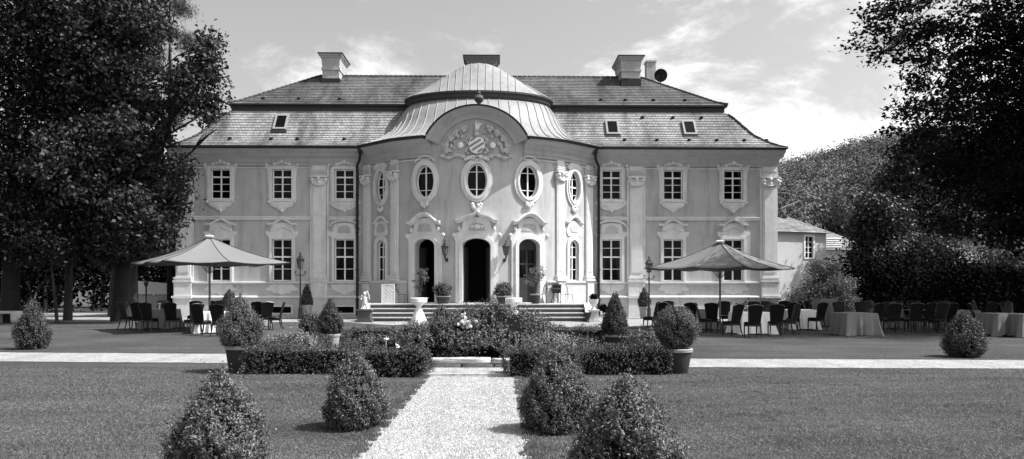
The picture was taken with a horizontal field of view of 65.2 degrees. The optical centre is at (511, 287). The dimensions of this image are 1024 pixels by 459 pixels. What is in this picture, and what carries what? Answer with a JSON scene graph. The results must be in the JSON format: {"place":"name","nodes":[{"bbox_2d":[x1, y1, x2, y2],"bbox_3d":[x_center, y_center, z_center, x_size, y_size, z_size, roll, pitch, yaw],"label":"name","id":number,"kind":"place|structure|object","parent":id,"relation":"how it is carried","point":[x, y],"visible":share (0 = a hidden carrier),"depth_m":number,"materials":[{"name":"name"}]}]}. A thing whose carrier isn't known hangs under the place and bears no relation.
{"place":"outdoors","nodes":[
{"label":"outdoors","id":0,"kind":"place"},
{"bbox_2d":[0,352,226,362],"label":"cross path","id":1,"kind":"structure","parent":0,"point":[115,357],"depth_m":18.27,"materials":[{"name":"white gravel"}]},
{"bbox_2d":[142,0,202,302],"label":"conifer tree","id":2,"kind":"object","parent":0,"point":[183,8],"visible":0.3,"depth_m":45.87,"materials":[{"name":"black plant"}]},
{"bbox_2d":[347,323,411,342],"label":"box hedge","id":3,"kind":"object","parent":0,"point":[353,332],"visible":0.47,"depth_m":21.80,"materials":[{"name":"grey plant"}]},
{"bbox_2d":[44,313,727,326],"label":"forecourt","id":4,"kind":"structure","parent":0,"point":[103,317],"depth_m":38.85,"materials":[{"name":"grey gravel"}]},
{"bbox_2d":[25,181,100,320],"bbox_3d":[-21.939,-1.972,39.272,5.419,7.155,4.354,0,0,0],"label":"young tree","id":5,"kind":"object","parent":4,"relation":"on","point":[68,304],"visible":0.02,"depth_m":38.86,"materials":[{"name":"black plant"}]},
{"bbox_2d":[10,0,238,321],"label":"broadleaf tree","id":6,"kind":"object","parent":4,"relation":"on","point":[118,149],"visible":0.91,"depth_m":35.65,"materials":[{"name":"black plant"}]},
{"bbox_2d":[138,281,172,308],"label":"garden wall","id":7,"kind":"structure","parent":4,"relation":"on","point":[156,288],"depth_m":46.98,"materials":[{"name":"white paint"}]},
{"bbox_2d":[301,284,313,315],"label":"potted cone","id":8,"kind":"object","parent":4,"relation":"on","point":[307,300],"visible":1,"depth_m":41.03,"materials":[{"name":"grey plant"}]},
{"bbox_2d":[356,291,373,321],"bbox_3d":[-6.808,0.875,37.000,0.720,1.450,0.600,0,0,0],"label":"cherub statue","id":9,"kind":"object","parent":4,"relation":"on","point":[364,315],"visible":0.99,"depth_m":36.74,"materials":[{"name":"stone"}]},
{"bbox_2d":[409,298,426,324],"bbox_3d":[-3.920,1.015,33.600,0.738,1.170,0.738,0,0,45],"label":"bar table cover","id":10,"kind":"object","parent":4,"relation":"on","point":[418,303],"visible":0.83,"depth_m":33.39,"materials":[{"name":"white fabric"}]},
{"bbox_2d":[361,302,590,320],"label":"steps","id":11,"kind":"structure","parent":4,"relation":"on","point":[555,311],"depth_m":38.44,"materials":[{"name":"stone"}]},
{"bbox_2d":[433,281,452,303],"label":"potted shrub","id":12,"kind":"object","parent":11,"relation":"on","point":[443,290],"visible":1,"depth_m":38.77,"materials":[{"name":"grey plant"}]},
{"bbox_2d":[493,282,514,303],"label":"potted shrub","id":13,"kind":"object","parent":11,"relation":"on","point":[503,290],"visible":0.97,"depth_m":38.72,"materials":[{"name":"grey plant"}]},
{"bbox_2d":[524,266,546,303],"bbox_3d":[1.095,-0.168,38.971,1.224,1.897,1.036,0,0,0],"label":"potted tree","id":14,"kind":"object","parent":11,"relation":"on","point":[535,298],"visible":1,"depth_m":38.88,"materials":[{"name":"grey plant"}]},
{"bbox_2d":[166,52,788,317],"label":"palace","id":15,"kind":"structure","parent":4,"relation":"on","point":[351,188],"depth_m":42.80,"materials":[{"name":"paint"}]},
{"bbox_2d":[203,159,236,212],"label":"window","id":16,"kind":"structure","parent":15,"relation":"in","point":[223,176],"depth_m":42.71,"materials":[{"name":"white paint"}]},
{"bbox_2d":[204,218,236,281],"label":"window","id":17,"kind":"structure","parent":15,"relation":"in","point":[223,232],"depth_m":42.71,"materials":[{"name":"white paint"}]},
{"bbox_2d":[265,160,298,211],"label":"window","id":18,"kind":"structure","parent":15,"relation":"in","point":[284,177],"depth_m":42.77,"materials":[{"name":"white paint"}]},
{"bbox_2d":[265,218,298,281],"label":"window","id":19,"kind":"structure","parent":15,"relation":"in","point":[283,235],"depth_m":42.78,"materials":[{"name":"white paint"}]},
{"bbox_2d":[328,160,360,211],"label":"window","id":20,"kind":"structure","parent":15,"relation":"in","point":[342,182],"depth_m":42.82,"materials":[{"name":"white paint"}]},
{"bbox_2d":[328,219,360,281],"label":"window","id":21,"kind":"structure","parent":15,"relation":"in","point":[343,236],"depth_m":42.97,"materials":[{"name":"white paint"}]},
{"bbox_2d":[371,216,388,280],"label":"window","id":22,"kind":"structure","parent":15,"relation":"in","point":[381,227],"depth_m":41.87,"materials":[{"name":"white paint"}]},
{"bbox_2d":[373,162,388,212],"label":"window","id":23,"kind":"structure","parent":15,"relation":"in","point":[383,183],"depth_m":41.86,"materials":[{"name":"white paint"}]},
{"bbox_2d":[411,155,438,208],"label":"window","id":24,"kind":"structure","parent":15,"relation":"in","point":[428,176],"depth_m":40.04,"materials":[{"name":"white paint"}]},
{"bbox_2d":[461,155,492,211],"bbox_3d":[-1.744,-5.053,39.501,1.575,2.974,0.399,0,0,-1],"label":"window","id":25,"kind":"structure","parent":15,"relation":"in","point":[478,186],"depth_m":39.46,"materials":[{"name":"white paint"}]},
{"bbox_2d":[514,155,542,208],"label":"window","id":26,"kind":"structure","parent":15,"relation":"in","point":[525,180],"depth_m":40.14,"materials":[{"name":"white paint"}]},
{"bbox_2d":[566,163,582,212],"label":"window","id":27,"kind":"structure","parent":15,"relation":"in","point":[571,183],"depth_m":42.04,"materials":[{"name":"white paint"}]},
{"bbox_2d":[566,216,583,280],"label":"window","id":28,"kind":"structure","parent":15,"relation":"in","point":[573,227],"depth_m":42.07,"materials":[{"name":"white paint"}]},
{"bbox_2d":[595,160,627,212],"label":"window","id":29,"kind":"structure","parent":15,"relation":"in","point":[612,179],"depth_m":43.07,"materials":[{"name":"white paint"}]},
{"bbox_2d":[595,220,627,281],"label":"window","id":30,"kind":"structure","parent":15,"relation":"in","point":[612,252],"depth_m":43.22,"materials":[{"name":"white paint"}]},
{"bbox_2d":[656,161,689,212],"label":"window","id":31,"kind":"structure","parent":15,"relation":"in","point":[670,178],"depth_m":43.14,"materials":[{"name":"white paint"}]},
{"bbox_2d":[657,218,688,281],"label":"window","id":32,"kind":"structure","parent":15,"relation":"in","point":[670,250],"depth_m":43.14,"materials":[{"name":"white paint"}]},
{"bbox_2d":[717,161,749,213],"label":"window","id":33,"kind":"structure","parent":15,"relation":"in","point":[730,195],"depth_m":43.19,"materials":[{"name":"white paint"}]},
{"bbox_2d":[717,218,749,281],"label":"window","id":34,"kind":"structure","parent":15,"relation":"in","point":[733,234],"depth_m":43.19,"materials":[{"name":"white paint"}]},
{"bbox_2d":[783,256,863,311],"bbox_3d":[15.334,-0.014,39.261,4.028,3.228,2.668,0,0,0],"label":"pale shrub","id":35,"kind":"object","parent":4,"relation":"on","point":[838,289],"visible":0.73,"depth_m":39.18,"materials":[{"name":"grey plant"}]},
{"bbox_2d":[812,245,1002,314],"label":"dense shrubs","id":36,"kind":"object","parent":4,"relation":"on","point":[886,284],"visible":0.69,"depth_m":40.80,"materials":[{"name":"black plant"}]},
{"bbox_2d":[349,376,530,458],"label":"garden path","id":37,"kind":"structure","parent":0,"point":[401,430],"depth_m":9.33,"materials":[{"name":"white gravel"}]},
{"bbox_2d":[1,150,1020,294],"bbox_3d":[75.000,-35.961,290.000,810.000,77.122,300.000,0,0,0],"label":"hill","id":38,"kind":"structure","parent":0,"point":[839,228],"depth_m":222.44,"materials":[{"name":"plant"}]},
{"bbox_2d":[1,122,978,231],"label":"hillside wood","id":39,"kind":"object","parent":38,"relation":"on","point":[817,185],"visible":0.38,"depth_m":265.71,"materials":[{"name":"grey plant"}]},
{"bbox_2d":[0,295,1023,458],"bbox_3d":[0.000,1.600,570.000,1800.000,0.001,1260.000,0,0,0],"label":"lawn","id":40,"kind":"structure","parent":0,"point":[88,337],"depth_m":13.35,"materials":[{"name":"plant"}]},
{"bbox_2d":[8,295,54,349],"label":"box bush","id":41,"kind":"object","parent":40,"relation":"on","point":[32,331],"visible":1,"depth_m":20.66,"materials":[{"name":"grey plant"}]},
{"bbox_2d":[0,202,97,322],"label":"young tree","id":42,"kind":"object","parent":40,"relation":"on","point":[51,263],"visible":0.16,"depth_m":36.12,"materials":[{"name":"black plant"}]},
{"bbox_2d":[0,252,110,312],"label":"dense shrubs","id":43,"kind":"object","parent":40,"relation":"on","point":[31,278],"visible":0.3,"depth_m":52.50,"materials":[{"name":"black plant"}]},
{"bbox_2d":[0,0,122,322],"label":"dark tree","id":44,"kind":"object","parent":40,"relation":"on","point":[15,200],"visible":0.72,"depth_m":34.77,"materials":[{"name":"black plant"}]},
{"bbox_2d":[0,111,222,307],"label":"background trees","id":45,"kind":"object","parent":40,"relation":"on","point":[96,276],"visible":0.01,"depth_m":63.02,"materials":[{"name":"black plant"}]},
{"bbox_2d":[107,223,174,299],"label":"dense shrubs","id":46,"kind":"object","parent":40,"relation":"on","point":[161,278],"visible":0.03,"depth_m":58.91,"materials":[{"name":"black plant"}]},
{"bbox_2d":[138,302,158,331],"bbox_3d":[-13.133,1.067,28.947,0.511,1.080,0.598,0,0,6],"label":"dining chair","id":47,"kind":"object","parent":40,"relation":"on","point":[145,308],"visible":1,"depth_m":28.77,"materials":[{"name":"black wood"}]},
{"bbox_2d":[162,302,180,331],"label":"dining chair","id":48,"kind":"object","parent":40,"relation":"on","point":[170,310],"visible":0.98,"depth_m":29.06,"materials":[{"name":"black wood"}]},
{"bbox_2d":[189,304,211,335],"bbox_3d":[-10.433,1.067,26.848,0.511,1.080,0.598,0,0,14],"label":"dining chair","id":49,"kind":"object","parent":40,"relation":"on","point":[197,313],"visible":0.97,"depth_m":26.67,"materials":[{"name":"black wood"}]},
{"bbox_2d":[131,235,289,310],"bbox_3d":[-11.338,-0.185,30.001,4.486,3.570,4.490,0,0,-38],"label":"parasol","id":50,"kind":"object","parent":40,"relation":"on","point":[209,251],"visible":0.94,"depth_m":29.43,"materials":[{"name":"fabric"}]},
{"bbox_2d":[144,360,284,458],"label":"box bush","id":51,"kind":"object","parent":40,"relation":"on","point":[221,418],"visible":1,"depth_m":6.43,"materials":[{"name":"grey plant"}]},
{"bbox_2d":[209,304,223,336],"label":"dining chair","id":52,"kind":"object","parent":40,"relation":"on","point":[216,311],"visible":0.71,"depth_m":26.13,"materials":[{"name":"black wood"}]},
{"bbox_2d":[213,287,268,372],"bbox_3d":[-5.131,0.793,15.186,1.030,1.614,1.060,0,0,0],"label":"potted box","id":53,"kind":"object","parent":40,"relation":"on","point":[240,327],"visible":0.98,"depth_m":14.98,"materials":[{"name":"ceramic"}]},
{"bbox_2d":[238,339,367,374],"bbox_3d":[-3.871,1.289,15.010,2.405,0.639,0.866,0,0,1],"label":"box hedge","id":54,"kind":"object","parent":40,"relation":"on","point":[274,361],"visible":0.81,"depth_m":14.80,"materials":[{"name":"grey plant"}]},
{"bbox_2d":[259,329,350,350],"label":"flowers","id":55,"kind":"object","parent":40,"relation":"on","point":[318,336],"visible":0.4,"depth_m":18.28,"materials":[{"name":"grey plant"}]},
{"bbox_2d":[295,311,318,333],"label":"shrub","id":56,"kind":"object","parent":40,"relation":"on","point":[309,320],"visible":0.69,"depth_m":26.76,"materials":[{"name":"grey plant"}]},
{"bbox_2d":[315,297,343,350],"bbox_3d":[-4.505,0.917,19.804,0.758,1.367,0.716,0,0,-31],"label":"potted box","id":57,"kind":"object","parent":40,"relation":"on","point":[330,320],"visible":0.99,"depth_m":19.63,"materials":[{"name":"grey plant"}]},
{"bbox_2d":[320,348,392,431],"bbox_3d":[-1.773,1.143,9.120,0.849,0.928,0.874,0,0,0],"label":"box bush","id":58,"kind":"object","parent":40,"relation":"on","point":[356,395],"visible":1,"depth_m":8.93,"materials":[{"name":"grey plant"}]},
{"bbox_2d":[360,341,435,377],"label":"box hedge","id":59,"kind":"object","parent":40,"relation":"on","point":[394,363],"visible":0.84,"depth_m":14.30,"materials":[{"name":"grey plant"}]},
{"bbox_2d":[422,373,509,376],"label":"path kerb","id":60,"kind":"structure","parent":40,"relation":"on","point":[471,374],"depth_m":14.38,"materials":[{"name":"stone"}]},
{"bbox_2d":[427,367,509,372],"bbox_3d":[-0.710,1.560,15.049,1.820,0.001,1.174,0,0,0],"label":"landing","id":61,"kind":"object","parent":40,"relation":"on","point":[468,370],"visible":0.76,"depth_m":15.06,"materials":[{"name":"white stone"}]},
{"bbox_2d":[499,341,581,376],"bbox_3d":[0.527,1.274,14.577,1.562,0.669,0.918,0,0,-1],"label":"box hedge","id":62,"kind":"object","parent":40,"relation":"on","point":[520,361],"visible":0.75,"depth_m":14.29,"materials":[{"name":"grey plant"}]},
{"bbox_2d":[513,345,598,435],"bbox_3d":[0.502,1.117,8.943,0.976,0.983,0.936,0,0,0],"label":"box bush","id":63,"kind":"object","parent":40,"relation":"on","point":[553,397],"visible":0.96,"depth_m":8.72,"materials":[{"name":"grey plant"}]},
{"bbox_2d":[599,290,628,349],"bbox_3d":[2.497,0.826,19.591,0.753,1.548,0.752,0,0,0],"label":"potted box","id":64,"kind":"object","parent":40,"relation":"on","point":[614,324],"visible":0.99,"depth_m":19.42,"materials":[{"name":"ceramic"}]},
{"bbox_2d":[578,342,674,374],"bbox_3d":[2.089,1.295,14.909,1.830,0.627,0.837,0,0,0],"label":"box hedge","id":65,"kind":"object","parent":40,"relation":"on","point":[647,360],"visible":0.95,"depth_m":14.70,"materials":[{"name":"grey plant"}]},
{"bbox_2d":[562,366,692,458],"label":"box bush","id":66,"kind":"object","parent":40,"relation":"on","point":[624,421],"visible":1,"depth_m":6.37,"materials":[{"name":"grey plant"}]},
{"bbox_2d":[619,324,657,349],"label":"shrub","id":67,"kind":"object","parent":40,"relation":"on","point":[646,335],"visible":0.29,"depth_m":18.38,"materials":[{"name":"grey plant"}]},
{"bbox_2d":[649,302,701,373],"bbox_3d":[3.070,0.912,15.025,1.032,1.376,0.948,0,0,0],"label":"potted box","id":68,"kind":"object","parent":40,"relation":"on","point":[676,328],"visible":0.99,"depth_m":14.77,"materials":[{"name":"ceramic"}]},
{"bbox_2d":[704,302,718,332],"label":"dining chair","id":69,"kind":"object","parent":40,"relation":"on","point":[711,310],"visible":0.91,"depth_m":28.56,"materials":[{"name":"black wood"}]},
{"bbox_2d":[644,240,795,328],"bbox_3d":[8.192,-0.135,31.501,4.278,3.470,4.274,0,0,43],"label":"parasol","id":70,"kind":"object","parent":40,"relation":"on","point":[719,256],"visible":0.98,"depth_m":31.01,"materials":[{"name":"fabric"}]},
{"bbox_2d":[722,304,744,336],"bbox_3d":[7.277,1.067,26.353,0.511,1.080,0.598,0,0,-29],"label":"dining chair","id":71,"kind":"object","parent":40,"relation":"on","point":[737,311],"visible":1,"depth_m":26.19,"materials":[{"name":"black wood"}]},
{"bbox_2d":[744,304,763,337],"bbox_3d":[7.728,1.067,25.646,0.511,1.080,0.598,0,0,-1],"label":"dining chair","id":72,"kind":"object","parent":40,"relation":"on","point":[755,311],"visible":0.99,"depth_m":25.46,"materials":[{"name":"black wood"}]},
{"bbox_2d":[767,304,784,336],"bbox_3d":[8.620,1.067,26.147,0.511,1.080,0.598,0,0,9],"label":"dining chair","id":73,"kind":"object","parent":40,"relation":"on","point":[776,313],"visible":0.99,"depth_m":25.96,"materials":[{"name":"black wood"}]},
{"bbox_2d":[830,180,932,270],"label":"broadleaf tree","id":74,"kind":"object","parent":40,"relation":"on","point":[880,220],"visible":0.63,"depth_m":51.41,"materials":[{"name":"black plant"}]},
{"bbox_2d":[883,303,902,333],"bbox_3d":[13.380,1.067,28.146,0.511,1.080,0.598,0,0,6],"label":"dining chair","id":75,"kind":"object","parent":40,"relation":"on","point":[894,311],"visible":1,"depth_m":27.96,"materials":[{"name":"black wood"}]},
{"bbox_2d":[904,303,924,332],"bbox_3d":[14.338,1.067,28.546,0.511,1.080,0.598,0,0,0],"label":"dining chair","id":76,"kind":"object","parent":40,"relation":"on","point":[916,311],"visible":0.98,"depth_m":28.36,"materials":[{"name":"black wood"}]},
{"bbox_2d":[859,136,978,266],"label":"broadleaf tree","id":77,"kind":"object","parent":40,"relation":"on","point":[892,178],"visible":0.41,"depth_m":55.75,"materials":[{"name":"grey plant"}]},
{"bbox_2d":[870,226,979,275],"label":"broadleaf tree","id":78,"kind":"object","parent":40,"relation":"on","point":[921,247],"visible":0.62,"depth_m":45.05,"materials":[{"name":"black plant"}]},
{"bbox_2d":[828,0,1023,263],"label":"broadleaf tree","id":79,"kind":"object","parent":40,"relation":"on","point":[1003,154],"visible":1,"depth_m":27.14,"materials":[{"name":"black plant"}]},
{"bbox_2d":[928,303,949,333],"bbox_3d":[14.943,1.067,28.027,0.598,1.080,0.511,0,0,-30],"label":"dining chair","id":80,"kind":"object","parent":40,"relation":"on","point":[942,310],"visible":0.96,"depth_m":28.03,"materials":[{"name":"black wood"}]},
{"bbox_2d":[939,311,989,357],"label":"box bush","id":81,"kind":"object","parent":40,"relation":"on","point":[965,337],"visible":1,"depth_m":18.24,"materials":[{"name":"grey plant"}]},
{"bbox_2d":[916,125,1023,246],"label":"broadleaf tree","id":82,"kind":"object","parent":40,"relation":"on","point":[1006,213],"visible":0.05,"depth_m":59.75,"materials":[{"name":"black plant"}]},
{"bbox_2d":[951,266,1023,312],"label":"tall hedge","id":83,"kind":"object","parent":40,"relation":"on","point":[1009,287],"visible":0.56,"depth_m":40.55,"materials":[{"name":"black plant"}]},
{"bbox_2d":[960,238,1023,268],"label":"broadleaf tree","id":84,"kind":"object","parent":40,"relation":"on","point":[993,257],"visible":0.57,"depth_m":47.09,"materials":[{"name":"black plant"}]},
{"bbox_3d":[-13.816,1.230,31.400,1.150,0.740,1.150,0,0,0],"label":"dining table","id":85,"kind":"object","parent":40,"relation":"on","visible":0},
{"bbox_2d":[136,309,182,328],"bbox_3d":[-13.822,1.216,31.389,1.466,0.739,1.477,0,0,0],"label":"tablecloth","id":86,"kind":"object","parent":85,"relation":"on","point":[159,314],"visible":0.35,"depth_m":30.80,"materials":[{"name":"grey fabric"}]},
{"bbox_3d":[8.303,1.230,27.800,1.150,0.740,1.150,0,0,-6],"label":"dining table","id":87,"kind":"object","parent":40,"relation":"on","visible":0},
{"bbox_2d":[725,312,778,334],"bbox_3d":[8.316,1.216,27.787,1.490,0.739,1.500,0,0,-6],"label":"tablecloth","id":88,"kind":"object","parent":87,"relation":"on","point":[765,318],"visible":0.48,"depth_m":27.19,"materials":[{"name":"white fabric"}]},
{"bbox_3d":[11.538,1.230,27.000,1.120,0.740,1.120,0,0,-3],"label":"dining table","id":89,"kind":"object","parent":40,"relation":"on","visible":0},
{"bbox_2d":[827,312,884,335],"bbox_3d":[11.536,1.216,26.983,1.446,0.739,1.442,0,0,-3],"label":"tablecloth","id":90,"kind":"object","parent":89,"relation":"on","point":[855,324],"visible":1,"depth_m":26.42,"materials":[{"name":"grey fabric"}]},
{"bbox_3d":[12.892,1.040,33.000,0.720,1.120,0.720,0,0,0],"label":"dining table","id":91,"kind":"object","parent":40,"relation":"on","visible":0},
{"bbox_2d":[812,299,836,326],"bbox_3d":[12.898,1.026,32.992,0.950,1.119,0.949,0,0,0],"label":"tablecloth","id":92,"kind":"object","parent":91,"relation":"on","point":[815,302],"visible":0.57,"depth_m":32.62,"materials":[{"name":"grey fabric"}]},
{"bbox_3d":[11.088,1.230,30.800,1.000,0.740,1.000,0,0,0],"label":"dining table","id":93,"kind":"object","parent":40,"relation":"on","visible":0},
{"bbox_2d":[781,309,821,329],"bbox_3d":[11.082,1.216,30.793,1.274,0.739,1.289,0,0,0],"label":"tablecloth","id":94,"kind":"object","parent":93,"relation":"on","point":[805,314],"visible":0.59,"depth_m":30.27,"materials":[{"name":"white fabric"}]},
{"bbox_2d":[0,0,1023,177],"label":"sky","id":95,"kind":"structure","parent":0,"point":[771,62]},
{"bbox_2d":[778,217,829,301],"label":"neighbour house","id":96,"kind":"structure","parent":0,"point":[799,244],"depth_m":57.05,"materials":[{"name":"white paint"}]},
{"bbox_2d":[784,216,857,272],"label":"house","id":97,"kind":"structure","parent":0,"point":[830,252],"depth_m":72.79,"materials":[{"name":"grey paint"}]},
{"bbox_2d":[689,359,1023,368],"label":"cross path","id":98,"kind":"structure","parent":0,"point":[865,363],"depth_m":16.83,"materials":[{"name":"white gravel"}]},
{"label":"flower bed","id":99,"kind":"structure","parent":0,"visible":0},
{"bbox_2d":[261,323,325,350],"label":"lavender clump","id":100,"kind":"object","parent":99,"relation":"on","point":[299,335],"visible":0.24,"depth_m":17.41,"materials":[{"name":"grey"}]},
{"bbox_2d":[340,326,403,351],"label":"shrub","id":101,"kind":"object","parent":99,"relation":"on","point":[368,341],"visible":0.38,"depth_m":17.82,"materials":[{"name":"grey plant"}]},
{"bbox_2d":[385,318,441,351],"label":"rose bush","id":102,"kind":"object","parent":99,"relation":"on","point":[404,330],"visible":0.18,"depth_m":17.84,"materials":[{"name":"grey plant"}]},
{"bbox_2d":[392,311,484,360],"bbox_3d":[-1.258,1.046,17.006,2.218,1.141,2.314,0,0,-28],"label":"rose bush","id":103,"kind":"object","parent":99,"relation":"on","point":[448,338],"visible":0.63,"depth_m":16.37,"materials":[{"name":"grey plant"}]},
{"bbox_2d":[431,363,461,368],"bbox_3d":[-1.302,1.546,15.805,0.614,0.128,0.312,0,0,0],"label":"edging stone","id":104,"kind":"object","parent":99,"relation":"on","point":[437,365],"visible":0.52,"depth_m":15.67,"materials":[{"name":"grey stone"}]},
{"bbox_2d":[430,357,490,363],"bbox_3d":[-1.020,1.432,15.784,1.221,0.114,0.352,0,0,0],"label":"edging stone","id":105,"kind":"object","parent":104,"relation":"on","point":[465,360],"visible":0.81,"depth_m":15.62,"materials":[{"name":"white stone"}]},
{"bbox_2d":[450,293,544,364],"bbox_3d":[-0.327,0.859,17.202,2.573,1.526,2.678,0,0,-34],"label":"rose bush","id":106,"kind":"object","parent":99,"relation":"on","point":[498,329],"visible":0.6,"depth_m":16.61,"materials":[{"name":"grey plant"}]},
{"bbox_2d":[509,305,555,338],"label":"rose bush","id":107,"kind":"object","parent":99,"relation":"on","point":[546,328],"visible":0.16,"depth_m":17.58,"materials":[{"name":"grey plant"}]},
{"bbox_2d":[519,327,578,357],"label":"lavender clump","id":108,"kind":"object","parent":99,"relation":"on","point":[552,338],"visible":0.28,"depth_m":16.66,"materials":[{"name":"grey plant"}]},
{"bbox_2d":[549,322,604,344],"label":"box hedge","id":109,"kind":"object","parent":99,"relation":"on","point":[598,335],"visible":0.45,"depth_m":21.80,"materials":[{"name":"grey plant"}]},
{"bbox_2d":[556,331,603,350],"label":"shrub","id":110,"kind":"object","parent":99,"relation":"on","point":[584,341],"visible":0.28,"depth_m":19.19,"materials":[{"name":"grey plant"}]},
{"bbox_3d":[16.226,1.230,26.600,1.000,0.740,1.000,0,0,-6],"label":"dining table","id":111,"kind":"object","parent":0,"visible":0},
{"bbox_2d":[975,313,1009,335],"bbox_3d":[16.223,1.216,26.617,1.301,0.739,1.292,0,0,-6],"label":"tablecloth","id":112,"kind":"object","parent":111,"relation":"on","point":[994,324],"visible":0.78,"depth_m":26.08,"materials":[{"name":"grey fabric"}]},
{"bbox_3d":[16.727,1.230,26.000,1.000,0.740,1.000,0,0,0],"label":"dining table","id":113,"kind":"object","parent":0,"visible":0},
{"bbox_2d":[1009,313,1023,337],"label":"tablecloth","id":114,"kind":"object","parent":113,"relation":"on","point":[1016,324],"visible":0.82,"depth_m":25.59,"materials":[{"name":"grey fabric"}]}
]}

